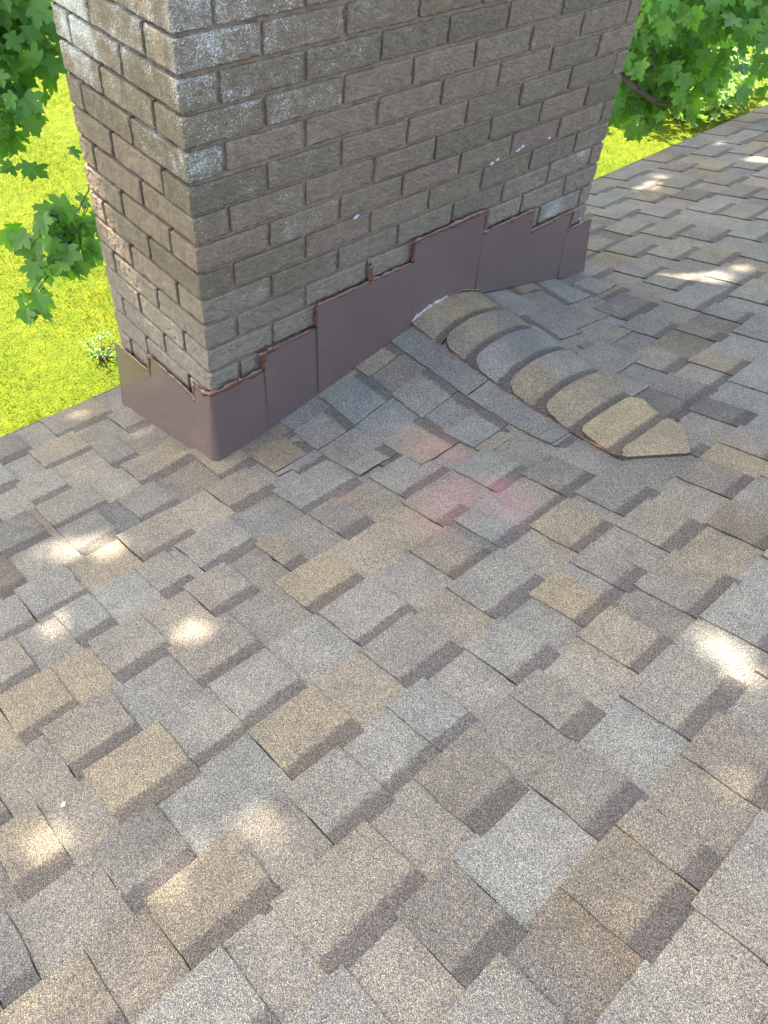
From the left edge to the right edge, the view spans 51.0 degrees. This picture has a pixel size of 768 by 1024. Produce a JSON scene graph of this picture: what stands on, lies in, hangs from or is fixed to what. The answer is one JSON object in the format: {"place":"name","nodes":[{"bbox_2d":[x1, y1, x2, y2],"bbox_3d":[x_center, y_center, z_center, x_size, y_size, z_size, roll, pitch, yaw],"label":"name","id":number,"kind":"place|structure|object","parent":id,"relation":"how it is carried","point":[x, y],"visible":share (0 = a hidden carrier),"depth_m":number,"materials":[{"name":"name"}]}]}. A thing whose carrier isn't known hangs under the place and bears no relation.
{"place":"outdoors","nodes":[
{"label":"outdoors","id":0,"kind":"place"},
{"bbox_2d":[0,1,767,436],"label":"lawn ground","id":1,"kind":"structure","parent":0,"point":[30,345],"depth_m":7.86,"materials":[{"name":"green plant"}]},
{"bbox_2d":[0,0,103,325],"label":"maple tree","id":2,"kind":"object","parent":1,"relation":"on","point":[29,50],"visible":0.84,"depth_m":4.09,"materials":[{"name":"green plant"}]},
{"bbox_2d":[78,329,120,360],"bbox_3d":[-2.480,-1.489,7.231,0.415,0.274,0.446,-32,58,-29],"label":"shrub","id":3,"kind":"object","parent":1,"relation":"on","point":[99,356],"visible":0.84,"depth_m":7.20,"materials":[{"name":"green plant"}]},
{"bbox_2d":[0,104,767,1023],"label":"house","id":4,"kind":"structure","parent":1,"relation":"on","point":[416,672],"depth_m":1.53,"materials":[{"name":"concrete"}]},
{"bbox_2d":[52,0,641,461],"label":"chimney","id":5,"kind":"object","parent":4,"relation":"on","point":[298,204],"visible":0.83,"depth_m":1.98,"materials":[{"name":"brown brick"}]},
{"bbox_2d":[605,0,767,142],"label":"maple tree","id":6,"kind":"object","parent":1,"relation":"on","point":[659,74],"visible":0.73,"depth_m":5.36,"materials":[{"name":"green plant"}]},
{"bbox_2d":[628,45,767,128],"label":"shrub","id":7,"kind":"object","parent":1,"relation":"on","point":[723,97],"visible":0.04,"depth_m":11.72,"materials":[{"name":"green plant"}]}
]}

